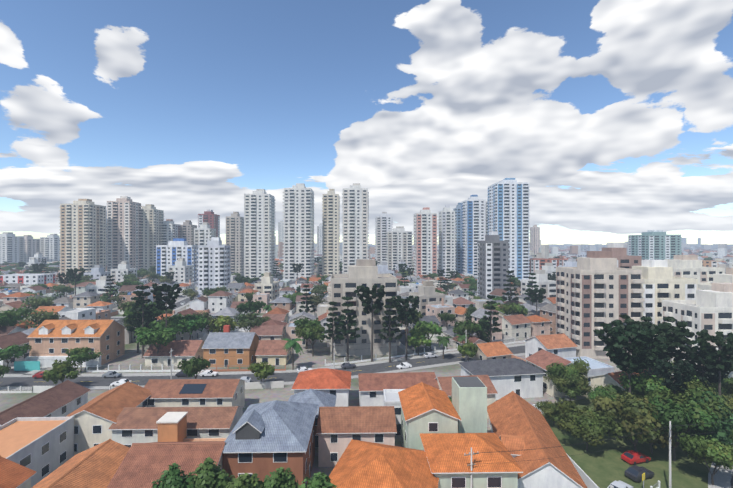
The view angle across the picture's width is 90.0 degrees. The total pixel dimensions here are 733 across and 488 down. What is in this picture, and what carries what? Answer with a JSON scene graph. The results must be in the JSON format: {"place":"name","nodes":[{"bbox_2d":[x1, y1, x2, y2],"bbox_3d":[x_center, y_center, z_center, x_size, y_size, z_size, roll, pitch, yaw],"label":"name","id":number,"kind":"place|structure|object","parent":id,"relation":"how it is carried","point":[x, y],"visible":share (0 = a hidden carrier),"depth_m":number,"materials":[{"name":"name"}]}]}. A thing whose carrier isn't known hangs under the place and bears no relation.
{"place":"outdoors","nodes":[
{"label":"outdoors","id":0,"kind":"place"},
{"bbox_2d":[0,245,729,486],"bbox_3d":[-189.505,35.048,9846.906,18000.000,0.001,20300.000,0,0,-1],"label":"ground","id":1,"kind":"structure","parent":0,"point":[307,359],"depth_m":102.35,"materials":[{"name":"grey concrete"}]},
{"bbox_2d":[0,364,10,377],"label":"tree","id":2,"kind":"object","parent":1,"relation":"on","point":[4,369],"visible":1,"depth_m":87.23,"materials":[{"name":"green plant"}]},
{"bbox_2d":[0,308,30,326],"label":"tree","id":3,"kind":"object","parent":1,"relation":"on","point":[10,317],"visible":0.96,"depth_m":122.31,"materials":[{"name":"green plant"}]},
{"bbox_2d":[0,343,31,366],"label":"tree","id":4,"kind":"object","parent":1,"relation":"on","point":[17,350],"visible":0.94,"depth_m":100.51,"materials":[{"name":"green plant"}]},
{"bbox_2d":[6,306,32,325],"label":"tree","id":5,"kind":"object","parent":1,"relation":"on","point":[24,308],"visible":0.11,"depth_m":131.67,"materials":[{"name":"green plant"}]},
{"bbox_2d":[21,295,53,311],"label":"tree","id":6,"kind":"object","parent":1,"relation":"on","point":[37,302],"visible":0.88,"depth_m":149.77,"materials":[{"name":"green plant"}]},
{"bbox_2d":[31,263,45,271],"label":"tree","id":7,"kind":"object","parent":1,"relation":"on","point":[35,266],"visible":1,"depth_m":298.28,"materials":[{"name":"green plant"}]},
{"bbox_2d":[19,309,60,328],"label":"tree","id":8,"kind":"object","parent":1,"relation":"on","point":[37,317],"visible":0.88,"depth_m":121.98,"materials":[{"name":"green plant"}]},
{"bbox_2d":[41,359,80,383],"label":"tree","id":9,"kind":"object","parent":1,"relation":"on","point":[60,371],"visible":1,"depth_m":86.31,"materials":[{"name":"green plant"}]},
{"bbox_2d":[50,284,74,296],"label":"tree","id":10,"kind":"object","parent":1,"relation":"on","point":[60,288],"visible":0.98,"depth_m":202.38,"materials":[{"name":"green plant"}]},
{"bbox_2d":[57,273,68,295],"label":"tree","id":11,"kind":"object","parent":1,"relation":"on","point":[61,279],"visible":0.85,"depth_m":221.89,"materials":[{"name":"green plant"}]},
{"bbox_2d":[66,268,85,294],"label":"tree","id":12,"kind":"object","parent":1,"relation":"on","point":[71,273],"visible":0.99,"depth_m":211.68,"materials":[{"name":"green plant"}]},
{"bbox_2d":[64,347,101,371],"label":"tree","id":13,"kind":"object","parent":1,"relation":"on","point":[79,355],"visible":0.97,"depth_m":99.49,"materials":[{"name":"green plant"}]},
{"bbox_2d":[99,294,110,302],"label":"tree","id":14,"kind":"object","parent":1,"relation":"on","point":[104,298],"visible":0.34,"depth_m":183.05,"materials":[{"name":"green plant"}]},
{"bbox_2d":[102,276,116,302],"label":"tree","id":15,"kind":"object","parent":1,"relation":"on","point":[110,287],"visible":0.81,"depth_m":188.49,"materials":[{"name":"green plant"}]},
{"bbox_2d":[108,292,127,305],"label":"tree","id":16,"kind":"object","parent":1,"relation":"on","point":[115,298],"visible":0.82,"depth_m":184.90,"materials":[{"name":"green plant"}]},
{"bbox_2d":[115,279,139,287],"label":"tree","id":17,"kind":"object","parent":1,"relation":"on","point":[125,282],"visible":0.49,"depth_m":214.95,"materials":[{"name":"green plant"}]},
{"bbox_2d":[120,318,134,342],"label":"tree","id":18,"kind":"object","parent":1,"relation":"on","point":[124,324],"visible":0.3,"depth_m":129.50,"materials":[{"name":"green plant"}]},
{"bbox_2d":[123,274,139,281],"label":"tree","id":19,"kind":"object","parent":1,"relation":"on","point":[133,278],"visible":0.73,"depth_m":257.19,"materials":[{"name":"green plant"}]},
{"bbox_2d":[118,299,147,311],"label":"tree","id":20,"kind":"object","parent":1,"relation":"on","point":[126,305],"visible":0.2,"depth_m":133.41,"materials":[{"name":"green plant"}]},
{"bbox_2d":[126,290,148,352],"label":"tree","id":21,"kind":"object","parent":1,"relation":"on","point":[134,304],"visible":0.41,"depth_m":117.54,"materials":[{"name":"green plant"}]},
{"bbox_2d":[127,285,156,357],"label":"tree","id":22,"kind":"object","parent":1,"relation":"on","point":[138,322],"visible":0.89,"depth_m":112.79,"materials":[{"name":"green plant"}]},
{"bbox_2d":[122,300,164,346],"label":"tree","id":23,"kind":"object","parent":1,"relation":"on","point":[156,312],"visible":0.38,"depth_m":122.45,"materials":[{"name":"green plant"}]},
{"bbox_2d":[137,269,149,278],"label":"tree","id":24,"kind":"object","parent":1,"relation":"on","point":[142,273],"visible":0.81,"depth_m":307.30,"materials":[{"name":"green plant"}]},
{"bbox_2d":[145,272,160,281],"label":"tree","id":25,"kind":"object","parent":1,"relation":"on","point":[153,276],"visible":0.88,"depth_m":273.12,"materials":[{"name":"green plant"}]},
{"bbox_2d":[134,320,182,353],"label":"tree","id":26,"kind":"object","parent":1,"relation":"on","point":[145,336],"visible":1,"depth_m":103.60,"materials":[{"name":"green plant"}]},
{"bbox_2d":[158,276,172,282],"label":"tree","id":27,"kind":"object","parent":1,"relation":"on","point":[162,279],"visible":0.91,"depth_m":262.90,"materials":[{"name":"green plant"}]},
{"bbox_2d":[150,283,181,329],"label":"tree","id":28,"kind":"object","parent":1,"relation":"on","point":[157,291],"visible":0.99,"depth_m":115.32,"materials":[{"name":"green plant"}]},
{"bbox_2d":[164,272,174,283],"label":"tree","id":29,"kind":"object","parent":1,"relation":"on","point":[168,274],"visible":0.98,"depth_m":263.78,"materials":[{"name":"green plant"}]},
{"bbox_2d":[157,314,185,339],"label":"tree","id":30,"kind":"object","parent":1,"relation":"on","point":[168,322],"visible":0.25,"depth_m":125.23,"materials":[{"name":"green plant"}]},
{"bbox_2d":[152,462,193,487],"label":"tree","id":31,"kind":"object","parent":1,"relation":"on","point":[174,478],"visible":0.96,"depth_m":37.86,"materials":[{"name":"green plant"}]},
{"bbox_2d":[167,313,209,339],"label":"tree","id":32,"kind":"object","parent":1,"relation":"on","point":[191,323],"visible":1,"depth_m":119.95,"materials":[{"name":"green plant"}]},
{"bbox_2d":[181,288,198,299],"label":"tree","id":33,"kind":"object","parent":1,"relation":"on","point":[190,292],"visible":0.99,"depth_m":197.97,"materials":[{"name":"green plant"}]},
{"bbox_2d":[177,357,210,378],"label":"tree","id":34,"kind":"object","parent":1,"relation":"on","point":[192,366],"visible":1,"depth_m":87.27,"materials":[{"name":"green plant"}]},
{"bbox_2d":[193,310,217,334],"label":"tree","id":35,"kind":"object","parent":1,"relation":"on","point":[210,318],"visible":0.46,"depth_m":130.94,"materials":[{"name":"green plant"}]},
{"bbox_2d":[185,457,234,487],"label":"tree","id":36,"kind":"object","parent":1,"relation":"on","point":[209,473],"visible":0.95,"depth_m":38.75,"materials":[{"name":"green plant"}]},
{"bbox_2d":[201,287,222,297],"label":"tree","id":37,"kind":"object","parent":1,"relation":"on","point":[208,292],"visible":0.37,"depth_m":194.77,"materials":[{"name":"green plant"}]},
{"bbox_2d":[208,315,236,331],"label":"tree","id":38,"kind":"object","parent":1,"relation":"on","point":[221,322],"visible":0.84,"depth_m":127.87,"materials":[{"name":"green plant"}]},
{"bbox_2d":[234,275,249,282],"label":"tree","id":39,"kind":"object","parent":1,"relation":"on","point":[240,279],"visible":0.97,"depth_m":267.05,"materials":[{"name":"green plant"}]},
{"bbox_2d":[226,473,264,487],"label":"tree","id":40,"kind":"object","parent":1,"relation":"on","point":[243,481],"visible":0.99,"depth_m":37.60,"materials":[{"name":"green plant"}]},
{"bbox_2d":[235,310,264,331],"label":"tree","id":41,"kind":"object","parent":1,"relation":"on","point":[243,321],"visible":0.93,"depth_m":123.50,"materials":[{"name":"green plant"}]},
{"bbox_2d":[235,299,265,314],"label":"tree","id":42,"kind":"object","parent":1,"relation":"on","point":[256,306],"visible":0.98,"depth_m":150.16,"materials":[{"name":"green plant"}]},
{"bbox_2d":[244,292,256,300],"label":"tree","id":43,"kind":"object","parent":1,"relation":"on","point":[248,295],"visible":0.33,"depth_m":195.49,"materials":[{"name":"green plant"}]},
{"bbox_2d":[247,361,274,381],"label":"tree","id":44,"kind":"object","parent":1,"relation":"on","point":[262,370],"visible":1,"depth_m":88.66,"materials":[{"name":"green plant"}]},
{"bbox_2d":[263,304,272,312],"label":"tree","id":45,"kind":"object","parent":1,"relation":"on","point":[267,308],"visible":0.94,"depth_m":158.40,"materials":[{"name":"green plant"}]},
{"bbox_2d":[272,261,280,277],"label":"tree","id":46,"kind":"object","parent":1,"relation":"on","point":[276,273],"visible":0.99,"depth_m":311.88,"materials":[{"name":"green plant"}]},
{"bbox_2d":[261,467,300,487],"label":"tree","id":47,"kind":"object","parent":1,"relation":"on","point":[281,477],"visible":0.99,"depth_m":39.41,"materials":[{"name":"green plant"}]},
{"bbox_2d":[282,338,303,369],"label":"tree","id":48,"kind":"object","parent":1,"relation":"on","point":[294,344],"visible":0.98,"depth_m":101.25,"materials":[{"name":"green plant"}]},
{"bbox_2d":[292,263,303,280],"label":"tree","id":49,"kind":"object","parent":1,"relation":"on","point":[297,269],"visible":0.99,"depth_m":287.73,"materials":[{"name":"green plant"}]},
{"bbox_2d":[293,317,320,348],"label":"tree","id":50,"kind":"object","parent":1,"relation":"on","point":[304,321],"visible":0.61,"depth_m":120.40,"materials":[{"name":"green plant"}]},
{"bbox_2d":[299,285,315,312],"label":"tree","id":51,"kind":"object","parent":1,"relation":"on","point":[306,306],"visible":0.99,"depth_m":151.59,"materials":[{"name":"green plant"}]},
{"bbox_2d":[293,323,326,355],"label":"tree","id":52,"kind":"object","parent":1,"relation":"on","point":[314,332],"visible":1,"depth_m":113.62,"materials":[{"name":"green plant"}]},
{"bbox_2d":[307,294,326,314],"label":"tree","id":53,"kind":"object","parent":1,"relation":"on","point":[317,298],"visible":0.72,"depth_m":171.63,"materials":[{"name":"green plant"}]},
{"bbox_2d":[299,472,336,487],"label":"tree","id":54,"kind":"object","parent":1,"relation":"on","point":[316,481],"visible":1,"depth_m":37.90,"materials":[{"name":"green plant"}]},
{"bbox_2d":[310,283,330,296],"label":"tree","id":55,"kind":"object","parent":1,"relation":"on","point":[317,288],"visible":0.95,"depth_m":199.26,"materials":[{"name":"green plant"}]},
{"bbox_2d":[0,264,653,487],"bbox_3d":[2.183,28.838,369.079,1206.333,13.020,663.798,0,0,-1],"label":"houses","id":56,"kind":"structure","parent":1,"relation":"on","point":[67,434],"depth_m":61.45,"materials":[{"name":"tile"}]},
{"bbox_2d":[322,301,343,359],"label":"tree","id":57,"kind":"object","parent":1,"relation":"on","point":[330,326],"visible":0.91,"depth_m":110.30,"materials":[{"name":"green plant"}]},
{"bbox_2d":[334,296,360,361],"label":"tree","id":58,"kind":"object","parent":1,"relation":"on","point":[351,322],"visible":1,"depth_m":107.81,"materials":[{"name":"green plant"}]},
{"bbox_2d":[0,324,729,487],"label":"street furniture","id":59,"kind":"object","parent":1,"relation":"on","point":[588,481],"visible":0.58,"depth_m":89.12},
{"bbox_2d":[0,178,732,377],"bbox_3d":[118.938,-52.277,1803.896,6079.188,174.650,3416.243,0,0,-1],"label":"buildings","id":60,"kind":"structure","parent":1,"relation":"on","point":[656,276],"depth_m":329.45,"materials":[{"name":"concrete"}]},
{"bbox_2d":[354,285,385,361],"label":"tree","id":61,"kind":"object","parent":1,"relation":"on","point":[367,301],"visible":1,"depth_m":108.15,"materials":[{"name":"green plant"}]},
{"bbox_2d":[8,242,732,268],"bbox_3d":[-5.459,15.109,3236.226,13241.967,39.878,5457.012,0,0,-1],"label":"city","id":62,"kind":"object","parent":1,"relation":"on","point":[723,251],"visible":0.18,"depth_m":909.23,"materials":[{"name":"tile"}]},
{"bbox_2d":[378,298,402,362],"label":"tree","id":63,"kind":"object","parent":1,"relation":"on","point":[390,333],"visible":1,"depth_m":107.91,"materials":[{"name":"green plant"}]},
{"bbox_2d":[398,263,406,277],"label":"tree","id":64,"kind":"object","parent":1,"relation":"on","point":[400,266],"visible":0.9,"depth_m":297.29,"materials":[{"name":"green plant"}]},
{"bbox_2d":[400,270,408,285],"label":"tree","id":65,"kind":"object","parent":1,"relation":"on","point":[404,279],"visible":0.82,"depth_m":228.57,"materials":[{"name":"green plant"}]},
{"bbox_2d":[392,295,419,360],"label":"tree","id":66,"kind":"object","parent":1,"relation":"on","point":[405,305],"visible":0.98,"depth_m":109.33,"materials":[{"name":"green plant"}]},
{"bbox_2d":[397,306,423,341],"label":"tree","id":67,"kind":"object","parent":1,"relation":"on","point":[417,319],"visible":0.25,"depth_m":129.22,"materials":[{"name":"green plant"}]},
{"bbox_2d":[407,327,433,355],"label":"tree","id":68,"kind":"object","parent":1,"relation":"on","point":[418,334],"visible":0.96,"depth_m":113.11,"materials":[{"name":"green plant"}]},
{"bbox_2d":[413,321,442,349],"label":"tree","id":69,"kind":"object","parent":1,"relation":"on","point":[430,328],"visible":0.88,"depth_m":118.35,"materials":[{"name":"green plant"}]},
{"bbox_2d":[436,273,445,287],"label":"tree","id":70,"kind":"object","parent":1,"relation":"on","point":[440,282],"visible":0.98,"depth_m":243.61,"materials":[{"name":"green plant"}]},
{"bbox_2d":[436,336,452,358],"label":"tree","id":71,"kind":"object","parent":1,"relation":"on","point":[445,342],"visible":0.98,"depth_m":110.36,"materials":[{"name":"green plant"}]},
{"bbox_2d":[436,312,455,329],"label":"tree","id":72,"kind":"object","parent":1,"relation":"on","point":[446,317],"visible":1,"depth_m":143.43,"materials":[{"name":"green plant"}]},
{"bbox_2d":[443,269,452,291],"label":"tree","id":73,"kind":"object","parent":1,"relation":"on","point":[447,282],"visible":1,"depth_m":242.63,"materials":[{"name":"green plant"}]},
{"bbox_2d":[454,335,468,344],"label":"tree","id":74,"kind":"object","parent":1,"relation":"on","point":[460,339],"visible":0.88,"depth_m":114.71,"materials":[{"name":"green plant"}]},
{"bbox_2d":[456,340,478,360],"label":"tree","id":75,"kind":"object","parent":1,"relation":"on","point":[467,348],"visible":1,"depth_m":106.74,"materials":[{"name":"green plant"}]},
{"bbox_2d":[454,320,483,335],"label":"tree","id":76,"kind":"object","parent":1,"relation":"on","point":[468,327],"visible":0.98,"depth_m":120.65,"materials":[{"name":"green plant"}]},
{"bbox_2d":[464,304,476,321],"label":"tree","id":77,"kind":"object","parent":1,"relation":"on","point":[471,309],"visible":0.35,"depth_m":147.41,"materials":[{"name":"green plant"}]},
{"bbox_2d":[475,315,492,342],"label":"tree","id":78,"kind":"object","parent":1,"relation":"on","point":[483,336],"visible":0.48,"depth_m":123.45,"materials":[{"name":"green plant"}]},
{"bbox_2d":[481,295,501,341],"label":"tree","id":79,"kind":"object","parent":1,"relation":"on","point":[495,324],"visible":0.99,"depth_m":118.29,"materials":[{"name":"green plant"}]},
{"bbox_2d":[502,270,518,302],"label":"tree","id":80,"kind":"object","parent":1,"relation":"on","point":[511,293],"visible":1,"depth_m":174.24,"materials":[{"name":"green plant"}]},
{"bbox_2d":[499,302,527,315],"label":"tree","id":81,"kind":"object","parent":1,"relation":"on","point":[512,308],"visible":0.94,"depth_m":153.22,"materials":[{"name":"green plant"}]},
{"bbox_2d":[524,273,538,304],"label":"tree","id":82,"kind":"object","parent":1,"relation":"on","point":[532,282],"visible":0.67,"depth_m":177.29,"materials":[{"name":"green plant"}]},
{"bbox_2d":[525,287,546,314],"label":"tree","id":83,"kind":"object","parent":1,"relation":"on","point":[535,297],"visible":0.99,"depth_m":153.02,"materials":[{"name":"green plant"}]},
{"bbox_2d":[543,357,590,380],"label":"tree","id":84,"kind":"object","parent":1,"relation":"on","point":[578,367],"visible":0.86,"depth_m":82.61,"materials":[{"name":"green plant"}]},
{"bbox_2d":[0,294,732,487],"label":"roads","id":85,"kind":"structure","parent":0,"point":[722,476],"depth_m":98.06,"materials":[{"name":"grey asphalt"}]},
{"bbox_2d":[32,294,653,487],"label":"cars","id":86,"kind":"object","parent":85,"relation":"on","point":[635,472],"visible":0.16,"depth_m":89.78,"materials":[{"name":"paint"}]},
{"bbox_2d":[0,0,732,244],"label":"sky","id":87,"kind":"structure","parent":0,"point":[616,116],"materials":[{"name":"blue"}]},
{"bbox_2d":[542,380,732,487],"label":"lawn","id":88,"kind":"structure","parent":0,"point":[606,468],"depth_m":58.78,"materials":[{"name":"green plant"}]},
{"bbox_2d":[535,400,566,425],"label":"tree","id":89,"kind":"object","parent":88,"relation":"on","point":[549,410],"visible":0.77,"depth_m":70.14,"materials":[{"name":"green plant"}]},
{"bbox_2d":[547,373,592,399],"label":"tree","id":90,"kind":"object","parent":88,"relation":"on","point":[572,385],"visible":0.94,"depth_m":79.24,"materials":[{"name":"green plant"}]},
{"bbox_2d":[555,398,615,450],"bbox_3d":[37.021,31.431,62.401,9.443,7.676,7.401,0,0,35],"label":"tree","id":91,"kind":"object","parent":88,"relation":"on","point":[590,425],"visible":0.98,"depth_m":61.23,"materials":[{"name":"green plant"}]},
{"bbox_2d":[588,385,620,417],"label":"tree","id":92,"kind":"object","parent":88,"relation":"on","point":[597,392],"visible":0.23,"depth_m":70.34,"materials":[{"name":"green plant"}]},
{"bbox_2d":[593,384,632,397],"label":"tree","id":93,"kind":"object","parent":88,"relation":"on","point":[614,389],"visible":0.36,"depth_m":75.68,"materials":[{"name":"green plant"}]},
{"bbox_2d":[591,392,668,451],"bbox_3d":[44.834,30.488,61.576,11.512,9.870,10.833,0,0,-17],"label":"tree","id":94,"kind":"object","parent":88,"relation":"on","point":[639,420],"visible":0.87,"depth_m":59.37,"materials":[{"name":"green plant"}]},
{"bbox_2d":[593,321,668,394],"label":"tree","id":95,"kind":"object","parent":88,"relation":"on","point":[635,333],"visible":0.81,"depth_m":70.44,"materials":[{"name":"green plant"}]},
{"bbox_2d":[611,338,652,392],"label":"tree","id":96,"kind":"object","parent":88,"relation":"on","point":[636,359],"visible":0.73,"depth_m":69.52,"materials":[{"name":"green plant"}]},
{"bbox_2d":[614,314,689,376],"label":"tree","id":97,"kind":"object","parent":88,"relation":"on","point":[671,333],"visible":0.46,"depth_m":74.52,"materials":[{"name":"green plant"}]},
{"bbox_2d":[617,403,687,452],"bbox_3d":[47.908,31.214,61.803,9.344,8.298,8.793,0,0,1],"label":"tree","id":98,"kind":"object","parent":88,"relation":"on","point":[673,440],"visible":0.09,"depth_m":59.08,"materials":[{"name":"green plant"}]},
{"bbox_2d":[644,347,672,377],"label":"tree","id":99,"kind":"object","parent":88,"relation":"on","point":[654,370],"visible":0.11,"depth_m":83.57,"materials":[{"name":"green plant"}]},
{"bbox_2d":[617,371,704,398],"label":"tree","id":100,"kind":"object","parent":88,"relation":"on","point":[641,384],"visible":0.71,"depth_m":70.58,"materials":[{"name":"green plant"}]},
{"bbox_2d":[655,357,695,436],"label":"tree","id":101,"kind":"object","parent":88,"relation":"on","point":[683,373],"visible":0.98,"depth_m":66.10,"materials":[{"name":"green plant"}]},
{"bbox_2d":[639,381,718,435],"bbox_3d":[53.618,29.698,63.917,13.207,11.354,10.351,0,0,-35],"label":"tree","id":102,"kind":"object","parent":88,"relation":"on","point":[672,397],"visible":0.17,"depth_m":63.89,"materials":[{"name":"green plant"}]},
{"bbox_2d":[641,384,731,461],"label":"tree","id":103,"kind":"object","parent":88,"relation":"on","point":[675,414],"visible":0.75,"depth_m":56.63,"materials":[{"name":"green plant"}]},
{"bbox_2d":[673,332,710,385],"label":"tree","id":104,"kind":"object","parent":88,"relation":"on","point":[689,341],"visible":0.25,"depth_m":75.17,"materials":[{"name":"green plant"}]},
{"bbox_2d":[667,342,732,384],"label":"tree","id":105,"kind":"object","parent":88,"relation":"on","point":[709,371],"visible":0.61,"depth_m":70.79,"materials":[{"name":"green plant"}]},
{"bbox_2d":[677,433,732,484],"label":"tree","id":106,"kind":"object","parent":88,"relation":"on","point":[717,451],"visible":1,"depth_m":52.59,"materials":[{"name":"green plant"}]},
{"bbox_2d":[686,391,732,462],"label":"tree","id":107,"kind":"object","parent":88,"relation":"on","point":[723,438],"visible":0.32,"depth_m":57.14,"materials":[{"name":"green plant"}]},
{"bbox_2d":[695,329,732,395],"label":"tree","id":108,"kind":"object","parent":88,"relation":"on","point":[703,337],"visible":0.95,"depth_m":68.71,"materials":[{"name":"green plant"}]},
{"bbox_2d":[705,377,727,393],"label":"tree","id":109,"kind":"object","parent":88,"relation":"on","point":[715,386],"visible":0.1,"depth_m":74.06,"materials":[{"name":"green plant"}]},
{"bbox_2d":[712,390,732,416],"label":"tree","id":110,"kind":"object","parent":88,"relation":"on","point":[725,398],"visible":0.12,"depth_m":68.57,"materials":[{"name":"green plant"}]},
{"bbox_2d":[713,374,732,395],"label":"tree","id":111,"kind":"object","parent":88,"relation":"on","point":[729,388],"visible":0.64,"depth_m":73.85,"materials":[{"name":"green plant"}]},
{"bbox_2d":[726,393,732,413],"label":"tree","id":112,"kind":"object","parent":88,"relation":"on","point":[730,400],"visible":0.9,"depth_m":67.64,"materials":[{"name":"green plant"}]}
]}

